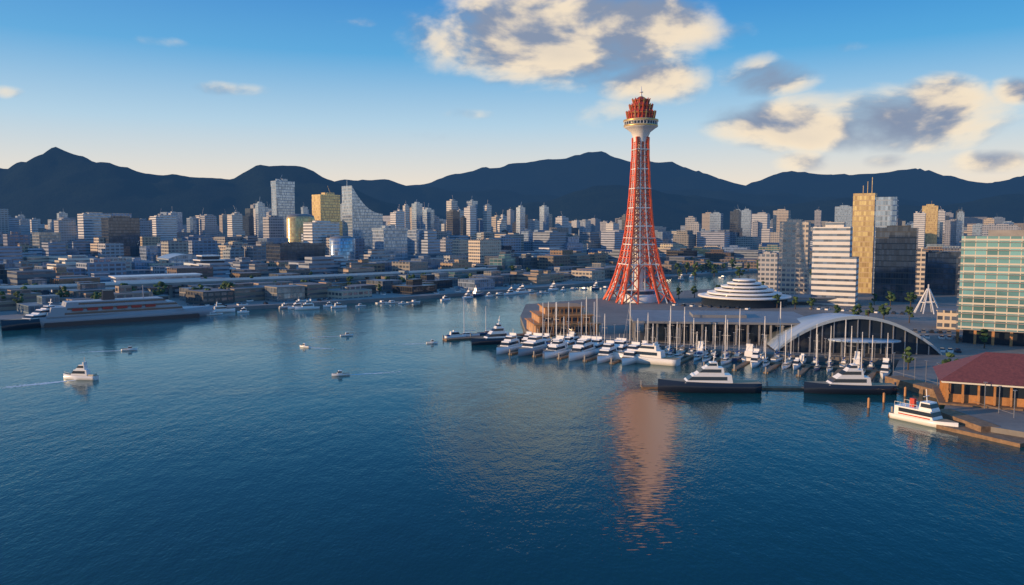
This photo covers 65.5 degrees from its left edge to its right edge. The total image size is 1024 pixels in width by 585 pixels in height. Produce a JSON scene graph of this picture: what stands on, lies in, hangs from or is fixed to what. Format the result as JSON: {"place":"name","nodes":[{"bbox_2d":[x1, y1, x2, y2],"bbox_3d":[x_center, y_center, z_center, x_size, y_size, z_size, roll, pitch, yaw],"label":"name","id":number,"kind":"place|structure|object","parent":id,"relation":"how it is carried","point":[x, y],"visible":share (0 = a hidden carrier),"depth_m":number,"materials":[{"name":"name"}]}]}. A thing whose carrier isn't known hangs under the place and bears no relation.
{"place":"outdoors","nodes":[
{"label":"outdoors","id":0,"kind":"place"},
{"bbox_2d":[0,265,811,323],"bbox_3d":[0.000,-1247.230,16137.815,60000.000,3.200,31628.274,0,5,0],"label":"quay","id":1,"kind":"structure","parent":0,"point":[258,304],"depth_m":572.64,"materials":[{"name":"concrete"}]},
{"bbox_2d":[30,218,37,234],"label":"tower","id":2,"kind":"structure","parent":1,"relation":"on","point":[33,224],"depth_m":1549.19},
{"bbox_2d":[54,219,75,244],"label":"building","id":3,"kind":"structure","parent":1,"relation":"on","point":[66,228],"depth_m":1154.92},
{"bbox_2d":[77,212,110,243],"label":"building","id":4,"kind":"structure","parent":1,"relation":"on","point":[89,226],"depth_m":1033.35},
{"bbox_2d":[101,216,139,256],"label":"office building","id":5,"kind":"structure","parent":1,"relation":"on","point":[125,230],"depth_m":978.84,"materials":[{"name":"grey glass"}]},
{"bbox_2d":[49,273,201,295],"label":"ferry terminal","id":6,"kind":"object","parent":1,"relation":"on","point":[149,277],"visible":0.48,"depth_m":569.22,"materials":[{"name":"white paint"}]},
{"bbox_2d":[139,219,152,235],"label":"building","id":7,"kind":"structure","parent":1,"relation":"on","point":[145,227],"depth_m":1158.17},
{"bbox_2d":[150,215,176,242],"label":"building","id":8,"kind":"structure","parent":1,"relation":"on","point":[164,227],"depth_m":1235.36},
{"bbox_2d":[157,253,196,265],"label":"domed building","id":9,"kind":"structure","parent":1,"relation":"on","point":[177,259],"depth_m":750.32,"materials":[{"name":"blue"}]},
{"bbox_2d":[186,217,198,234],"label":"building","id":10,"kind":"structure","parent":1,"relation":"on","point":[192,224],"depth_m":1370.94,"materials":[{"name":"blue glass"}]},
{"bbox_2d":[200,214,216,237],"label":"tower","id":11,"kind":"structure","parent":1,"relation":"on","point":[208,221],"depth_m":1370.10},
{"bbox_2d":[189,255,235,277],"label":"stepped hotel","id":12,"kind":"structure","parent":1,"relation":"on","point":[207,259],"depth_m":673.16,"materials":[{"name":"white paint"}]},
{"bbox_2d":[219,214,227,236],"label":"tower","id":13,"kind":"structure","parent":1,"relation":"on","point":[223,224],"depth_m":1863.32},
{"bbox_2d":[227,205,244,236],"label":"tower","id":14,"kind":"structure","parent":1,"relation":"on","point":[234,224],"depth_m":1299.75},
{"bbox_2d":[0,267,496,296],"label":"elevated expressway","id":15,"kind":"structure","parent":1,"relation":"on","point":[55,288],"depth_m":578.74,"materials":[{"name":"concrete"}]},
{"bbox_2d":[255,201,264,236],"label":"tower","id":16,"kind":"structure","parent":1,"relation":"on","point":[259,210],"depth_m":1301.59,"materials":[{"name":"blue glass"}]},
{"bbox_2d":[263,215,283,237],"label":"building","id":17,"kind":"structure","parent":1,"relation":"on","point":[273,226],"depth_m":1038.56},
{"bbox_2d":[271,176,294,237],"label":"tower","id":18,"kind":"structure","parent":1,"relation":"on","point":[283,198],"depth_m":1126.16,"materials":[{"name":"white glass"}]},
{"bbox_2d":[266,242,325,260],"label":"block","id":19,"kind":"structure","parent":1,"relation":"on","point":[294,251],"depth_m":791.01,"materials":[{"name":"glass"}]},
{"bbox_2d":[286,214,314,242],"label":"building","id":20,"kind":"structure","parent":1,"relation":"on","point":[294,226],"depth_m":989.48,"materials":[{"name":"gold metal"}]},
{"bbox_2d":[303,220,339,242],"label":"office building","id":21,"kind":"structure","parent":1,"relation":"on","point":[315,231],"depth_m":956.27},
{"bbox_2d":[312,188,342,235],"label":"tower","id":22,"kind":"structure","parent":1,"relation":"on","point":[325,206],"depth_m":1075.73,"materials":[{"name":"gold metal"}]},
{"bbox_2d":[329,236,355,259],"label":"glass building","id":23,"kind":"structure","parent":1,"relation":"on","point":[342,245],"depth_m":860.80,"materials":[{"name":"blue glass"}]},
{"bbox_2d":[342,186,382,247],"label":"skyscraper","id":24,"kind":"structure","parent":1,"relation":"on","point":[360,220],"depth_m":1008.04,"materials":[{"name":"white glass"}]},
{"bbox_2d":[372,225,407,259],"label":"office building","id":25,"kind":"structure","parent":1,"relation":"on","point":[391,240],"depth_m":892.42,"materials":[{"name":"blue glass"}]},
{"bbox_2d":[390,209,403,227],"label":"building","id":26,"kind":"structure","parent":1,"relation":"on","point":[397,219],"depth_m":1300.61,"materials":[{"name":"concrete"}]},
{"bbox_2d":[403,204,408,229],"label":"tower","id":27,"kind":"structure","parent":1,"relation":"on","point":[406,208],"depth_m":1547.97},
{"bbox_2d":[407,229,426,254],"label":"tower","id":28,"kind":"structure","parent":1,"relation":"on","point":[414,237],"depth_m":974.65,"materials":[{"name":"blue glass"}]},
{"bbox_2d":[412,201,422,228],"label":"tower","id":29,"kind":"structure","parent":1,"relation":"on","point":[417,217],"depth_m":1487.27,"materials":[{"name":"blue glass"}]},
{"bbox_2d":[422,203,433,229],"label":"tower","id":30,"kind":"structure","parent":1,"relation":"on","point":[428,218],"depth_m":1378.18,"materials":[{"name":"blue glass"}]},
{"bbox_2d":[440,237,452,254],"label":"building","id":31,"kind":"structure","parent":1,"relation":"on","point":[445,245],"depth_m":947.16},
{"bbox_2d":[446,196,457,230],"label":"tower","id":32,"kind":"structure","parent":1,"relation":"on","point":[451,204],"depth_m":1576.47,"materials":[{"name":"concrete"}]},
{"bbox_2d":[447,210,459,234],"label":"tower","id":33,"kind":"structure","parent":1,"relation":"on","point":[453,221],"depth_m":1363.52,"materials":[{"name":"grey glass"}]},
{"bbox_2d":[452,238,467,254],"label":"office building","id":34,"kind":"structure","parent":1,"relation":"on","point":[459,246],"depth_m":913.17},
{"bbox_2d":[460,216,465,234],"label":"tower","id":35,"kind":"structure","parent":1,"relation":"on","point":[462,225],"depth_m":1315.12,"materials":[{"name":"grey glass"}]},
{"bbox_2d":[464,204,475,234],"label":"tower","id":36,"kind":"structure","parent":1,"relation":"on","point":[470,213],"depth_m":1555.50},
{"bbox_2d":[467,199,477,231],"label":"tower","id":37,"kind":"structure","parent":1,"relation":"on","point":[474,204],"depth_m":1580.54,"materials":[{"name":"blue glass"}]},
{"bbox_2d":[468,238,500,262],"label":"office building","id":38,"kind":"structure","parent":1,"relation":"on","point":[479,250],"depth_m":833.95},
{"bbox_2d":[483,204,490,231],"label":"tower","id":39,"kind":"structure","parent":1,"relation":"on","point":[486,217],"depth_m":1580.19,"materials":[{"name":"glass"}]},
{"bbox_2d":[0,257,989,369],"bbox_3d":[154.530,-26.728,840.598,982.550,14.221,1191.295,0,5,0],"label":"trees","id":40,"kind":"object","parent":1,"relation":"on","point":[911,296],"visible":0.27,"depth_m":492.68,"materials":[{"name":"green plant"}]},
{"bbox_2d":[491,213,500,231],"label":"building","id":41,"kind":"structure","parent":1,"relation":"on","point":[494,223],"depth_m":1514.30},
{"bbox_2d":[507,209,513,229],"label":"tower","id":42,"kind":"structure","parent":1,"relation":"on","point":[510,216],"depth_m":2035.33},
{"bbox_2d":[0,208,1023,314],"bbox_3d":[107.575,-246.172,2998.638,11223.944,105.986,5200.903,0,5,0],"label":"city blocks","id":43,"kind":"structure","parent":1,"relation":"on","point":[40,257],"depth_m":789.50,"materials":[{"name":"grey concrete"}]},
{"bbox_2d":[516,202,524,233],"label":"tower","id":44,"kind":"structure","parent":1,"relation":"on","point":[520,218],"depth_m":1311.99,"materials":[{"name":"blue glass"}]},
{"bbox_2d":[540,205,548,229],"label":"tower","id":45,"kind":"structure","parent":1,"relation":"on","point":[544,217],"depth_m":1736.86,"materials":[{"name":"blue glass"}]},
{"bbox_2d":[555,213,568,227],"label":"building","id":46,"kind":"structure","parent":1,"relation":"on","point":[561,221],"depth_m":1735.68,"materials":[{"name":"concrete"}]},
{"bbox_2d":[181,268,961,352],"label":"parked cars","id":47,"kind":"object","parent":1,"relation":"on","point":[956,350],"visible":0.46,"depth_m":477.62,"materials":[{"name":"multicoloured paint"}]},
{"bbox_2d":[579,219,590,234],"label":"building","id":48,"kind":"structure","parent":1,"relation":"on","point":[584,225],"depth_m":1628.56,"materials":[{"name":"blue glass"}]},
{"bbox_2d":[588,218,600,231],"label":"building","id":49,"kind":"structure","parent":1,"relation":"on","point":[595,222],"depth_m":2555.88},
{"bbox_2d":[685,216,696,229],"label":"building","id":50,"kind":"structure","parent":1,"relation":"on","point":[689,220],"depth_m":1396.05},
{"bbox_2d":[690,222,700,246],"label":"building","id":51,"kind":"structure","parent":1,"relation":"on","point":[695,227],"depth_m":1377.56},
{"bbox_2d":[702,212,712,229],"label":"building","id":52,"kind":"structure","parent":1,"relation":"on","point":[706,221],"depth_m":2060.17,"materials":[{"name":"concrete"}]},
{"bbox_2d":[710,212,722,230],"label":"building","id":53,"kind":"structure","parent":1,"relation":"on","point":[716,221],"depth_m":1734.49,"materials":[{"name":"blue glass"}]},
{"bbox_2d":[741,209,751,236],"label":"tower","id":54,"kind":"structure","parent":1,"relation":"on","point":[746,222],"depth_m":1722.69,"materials":[{"name":"blue glass"}]},
{"bbox_2d":[751,210,772,243],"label":"tower","id":55,"kind":"structure","parent":1,"relation":"on","point":[763,220],"depth_m":1621.06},
{"bbox_2d":[814,209,821,226],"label":"tower","id":56,"kind":"structure","parent":1,"relation":"on","point":[818,217],"depth_m":2023.38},
{"bbox_2d":[913,209,925,247],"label":"tower","id":57,"kind":"structure","parent":1,"relation":"on","point":[919,220],"depth_m":1407.25,"materials":[{"name":"concrete"}]},
{"bbox_2d":[922,203,938,244],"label":"tower","id":58,"kind":"structure","parent":1,"relation":"on","point":[931,224],"depth_m":1483.28,"materials":[{"name":"concrete"}]},
{"bbox_2d":[956,211,964,245],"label":"tower","id":59,"kind":"structure","parent":1,"relation":"on","point":[960,225],"depth_m":1427.59,"materials":[{"name":"blue glass"}]},
{"bbox_2d":[972,223,982,235],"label":"building","id":60,"kind":"structure","parent":1,"relation":"on","point":[977,229],"depth_m":1373.12,"materials":[{"name":"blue glass"}]},
{"bbox_2d":[982,223,1017,235],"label":"building","id":61,"kind":"structure","parent":1,"relation":"on","point":[989,226],"depth_m":1297.53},
{"bbox_2d":[0,270,1023,584],"bbox_3d":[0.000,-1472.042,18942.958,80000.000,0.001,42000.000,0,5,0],"label":"water","id":62,"kind":"structure","parent":0,"point":[250,448],"depth_m":166.46,"materials":[{"name":"liquid"}]},
{"bbox_2d":[1,300,55,330],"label":"ship","id":63,"kind":"object","parent":62,"relation":"on","point":[29,321],"visible":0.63,"depth_m":398.36,"materials":[{"name":"black"}]},
{"bbox_2d":[63,357,98,379],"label":"boat","id":64,"kind":"object","parent":62,"relation":"on","point":[82,371],"visible":0.94,"depth_m":263.58,"materials":[{"name":"white"}]},
{"bbox_2d":[38,285,212,327],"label":"cruise ship","id":65,"kind":"object","parent":62,"relation":"on","point":[108,307],"visible":0.94,"depth_m":424.00,"materials":[{"name":"grey"}]},
{"bbox_2d":[213,302,234,312],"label":"boat","id":66,"kind":"object","parent":62,"relation":"on","point":[219,308],"visible":0.82,"depth_m":474.39,"materials":[{"name":"white"}]},
{"bbox_2d":[295,299,319,309],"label":"boat","id":67,"kind":"object","parent":62,"relation":"on","point":[307,305],"visible":0.91,"depth_m":491.55,"materials":[{"name":"white"}]},
{"bbox_2d":[471,316,522,344],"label":"yacht","id":68,"kind":"object","parent":62,"relation":"on","point":[497,334],"visible":0.76,"depth_m":344.88,"materials":[{"name":"black"}]},
{"bbox_2d":[496,333,522,354],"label":"yacht","id":69,"kind":"object","parent":62,"relation":"on","point":[511,341],"visible":0.89,"depth_m":323.80,"materials":[{"name":"white"}]},
{"bbox_2d":[518,333,549,355],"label":"yacht","id":70,"kind":"object","parent":62,"relation":"on","point":[536,342],"visible":0.85,"depth_m":319.22,"materials":[{"name":"white"}]},
{"bbox_2d":[544,333,571,358],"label":"yacht","id":71,"kind":"object","parent":62,"relation":"on","point":[559,347],"visible":0.92,"depth_m":312.74,"materials":[{"name":"white"}]},
{"bbox_2d":[569,331,596,360],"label":"yacht","id":72,"kind":"object","parent":62,"relation":"on","point":[588,349],"visible":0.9,"depth_m":309.19,"materials":[{"name":"white"}]},
{"bbox_2d":[593,332,603,354],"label":"yacht","id":73,"kind":"object","parent":62,"relation":"on","point":[598,343],"visible":0.51,"depth_m":320.12,"materials":[{"name":"white"}]},
{"bbox_2d":[597,336,621,363],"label":"yacht","id":74,"kind":"object","parent":62,"relation":"on","point":[605,354],"visible":0.84,"depth_m":301.71,"materials":[{"name":"white"}]},
{"bbox_2d":[616,338,627,351],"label":"yacht","id":75,"kind":"object","parent":62,"relation":"on","point":[622,346],"visible":0.43,"depth_m":314.62,"materials":[{"name":"white"}]},
{"bbox_2d":[622,341,639,365],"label":"yacht","id":76,"kind":"object","parent":62,"relation":"on","point":[628,357],"visible":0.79,"depth_m":295.92,"materials":[{"name":"white"}]},
{"bbox_2d":[584,387,686,554],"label":"tower reflection glints","id":77,"kind":"object","parent":62,"relation":"on","point":[646,419],"visible":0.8,"depth_m":191.97,"materials":[{"name":"orange"}]},
{"bbox_2d":[613,338,680,365],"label":"white yacht","id":78,"kind":"object","parent":62,"relation":"on","point":[653,354],"visible":0.84,"depth_m":294.30,"materials":[{"name":"white"}]},
{"bbox_2d":[693,341,707,355],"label":"boat","id":79,"kind":"object","parent":62,"relation":"on","point":[701,345],"visible":0.71,"depth_m":311.14,"materials":[{"name":"white"}]},
{"bbox_2d":[658,351,761,392],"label":"yacht","id":80,"kind":"object","parent":62,"relation":"on","point":[710,377],"visible":0.97,"depth_m":242.49,"materials":[{"name":"white"}]},
{"bbox_2d":[721,315,731,364],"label":"sailboat","id":81,"kind":"object","parent":62,"relation":"on","point":[726,360],"visible":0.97,"depth_m":295.55,"materials":[{"name":"white"}]},
{"bbox_2d":[442,330,1023,447],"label":"marina pontoons","id":82,"kind":"object","parent":62,"relation":"on","point":[969,425],"visible":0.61,"depth_m":242.86,"materials":[{"name":"brown wood"}]},
{"bbox_2d":[731,313,742,361],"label":"sailboat","id":83,"kind":"object","parent":62,"relation":"on","point":[736,357],"visible":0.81,"depth_m":304.77,"materials":[{"name":"white"}]},
{"bbox_2d":[741,344,754,361],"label":"boat","id":84,"kind":"object","parent":62,"relation":"on","point":[748,353],"visible":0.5,"depth_m":301.73,"materials":[{"name":"white"}]},
{"bbox_2d":[750,344,761,367],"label":"yacht","id":85,"kind":"object","parent":62,"relation":"on","point":[756,360],"visible":0.98,"depth_m":290.36,"materials":[{"name":"white"}]},
{"bbox_2d":[771,302,784,361],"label":"sailboat","id":86,"kind":"object","parent":62,"relation":"on","point":[776,358],"visible":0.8,"depth_m":301.80,"materials":[{"name":"white"}]},
{"bbox_2d":[804,353,897,394],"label":"yacht","id":87,"kind":"object","parent":62,"relation":"on","point":[851,378],"visible":0.92,"depth_m":240.53,"materials":[{"name":"white"}]},
{"bbox_2d":[880,353,890,378],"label":"yacht","id":88,"kind":"object","parent":62,"relation":"on","point":[885,370],"visible":0.94,"depth_m":269.06,"materials":[{"name":"white"}]},
{"bbox_2d":[889,389,957,427],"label":"tour boat","id":89,"kind":"object","parent":62,"relation":"on","point":[927,412],"visible":0.95,"depth_m":203.59,"materials":[{"name":"white"}]},
{"bbox_2d":[0,147,1023,230],"bbox_3d":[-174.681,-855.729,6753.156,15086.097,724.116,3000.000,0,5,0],"label":"mountain","id":90,"kind":"structure","parent":0,"point":[46,186],"depth_m":6074.79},
{"bbox_2d":[0,0,1023,185],"label":"sky","id":91,"kind":"structure","parent":0,"point":[404,92],"materials":[{"name":"blue"}]},
{"bbox_2d":[76,179,1023,224],"bbox_3d":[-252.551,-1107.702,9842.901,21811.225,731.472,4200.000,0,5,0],"label":"mountain","id":92,"kind":"structure","parent":0,"point":[393,192],"depth_m":9405.38,"materials":[{"name":"plant"}]},
{"bbox_2d":[408,151,1023,202],"bbox_3d":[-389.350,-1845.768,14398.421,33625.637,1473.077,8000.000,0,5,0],"label":"mountain","id":93,"kind":"structure","parent":0,"point":[565,176],"depth_m":13333.37,"materials":[{"name":"plant"}]},
{"bbox_2d":[730,208,741,236],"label":"tower","id":94,"kind":"structure","parent":0,"point":[735,220],"depth_m":1446.44,"materials":[{"name":"grey glass"}]},
{"bbox_2d":[758,251,778,290],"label":"building","id":95,"kind":"structure","parent":0,"point":[768,267],"depth_m":610.87,"materials":[{"name":"concrete"}]},
{"bbox_2d":[520,284,1023,436],"bbox_3d":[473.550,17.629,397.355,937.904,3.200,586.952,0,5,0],"label":"marina quay","id":96,"kind":"structure","parent":0,"point":[617,314],"depth_m":367.24,"materials":[{"name":"concrete"}]},
{"bbox_2d":[525,302,601,335],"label":"waterfront building","id":97,"kind":"structure","parent":96,"relation":"on","point":[572,314],"depth_m":362.04,"materials":[{"name":"beige concrete"}]},
{"bbox_2d":[603,86,675,303],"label":"lattice tower","id":98,"kind":"structure","parent":96,"relation":"on","point":[640,122],"depth_m":513.47,"materials":[{"name":"red metal"}]},
{"bbox_2d":[629,310,803,344],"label":"flat roof hall","id":99,"kind":"structure","parent":96,"relation":"on","point":[752,323],"depth_m":338.95,"materials":[{"name":"metal"}]},
{"bbox_2d":[698,278,836,307],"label":"domed building","id":100,"kind":"structure","parent":96,"relation":"on","point":[745,293],"depth_m":488.61,"materials":[{"name":"white paint"}]},
{"bbox_2d":[532,282,1016,417],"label":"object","id":101,"kind":"object","parent":96,"relation":"on","point":[797,352],"visible":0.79,"depth_m":298.44,"materials":[{"name":"silver metal"}]},
{"bbox_2d":[778,219,810,293],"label":"tower","id":102,"kind":"structure","parent":96,"relation":"on","point":[794,255],"depth_m":551.59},
{"bbox_2d":[811,222,858,305],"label":"tower","id":103,"kind":"structure","parent":96,"relation":"on","point":[835,268],"depth_m":496.83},
{"bbox_2d":[762,313,941,356],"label":"arched-roof building","id":104,"kind":"structure","parent":96,"relation":"on","point":[898,336],"depth_m":305.68,"materials":[{"name":"white"}]},
{"bbox_2d":[852,177,898,292],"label":"tower","id":105,"kind":"structure","parent":96,"relation":"on","point":[872,212],"depth_m":588.13,"materials":[{"name":"gold metal"}]},
{"bbox_2d":[916,247,925,295],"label":"tower","id":106,"kind":"structure","parent":96,"relation":"on","point":[921,266],"depth_m":564.79,"materials":[{"name":"concrete"}]},
{"bbox_2d":[914,284,938,313],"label":"mast cone sculpture","id":107,"kind":"object","parent":96,"relation":"on","point":[925,294],"visible":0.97,"depth_m":450.46,"materials":[{"name":"white paint"}]},
{"bbox_2d":[936,308,957,329],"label":"cream office","id":108,"kind":"structure","parent":96,"relation":"on","point":[946,318],"depth_m":379.53,"materials":[{"name":"concrete"}]},
{"bbox_2d":[932,352,1023,410],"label":"harbour pavilion","id":109,"kind":"structure","parent":96,"relation":"on","point":[962,380],"depth_m":215.93,"materials":[{"name":"red tile"}]},
{"bbox_2d":[955,230,1023,346],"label":"office building","id":110,"kind":"structure","parent":96,"relation":"on","point":[990,294],"depth_m":326.05,"materials":[{"name":"glass"}]},
{"bbox_2d":[773,209,790,231],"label":"tower","id":111,"kind":"structure","parent":0,"point":[781,215],"depth_m":1733.30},
{"bbox_2d":[835,203,852,226],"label":"tower","id":112,"kind":"structure","parent":0,"point":[843,213],"depth_m":1728.22,"materials":[{"name":"white glass"}]},
{"bbox_2d":[873,225,918,301],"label":"tower","id":113,"kind":"structure","parent":0,"point":[896,256],"depth_m":520.17,"materials":[{"name":"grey glass"}]},
{"bbox_2d":[937,221,942,243],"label":"tower","id":114,"kind":"structure","parent":0,"point":[940,233],"depth_m":1521.20,"materials":[{"name":"blue glass"}]},
{"bbox_2d":[924,250,960,294],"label":"office building","id":115,"kind":"structure","parent":0,"point":[942,269],"depth_m":575.32,"materials":[{"name":"blue glass"}]},
{"bbox_2d":[944,219,956,245],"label":"tower","id":116,"kind":"structure","parent":0,"point":[950,233],"depth_m":1445.71,"materials":[{"name":"concrete"}]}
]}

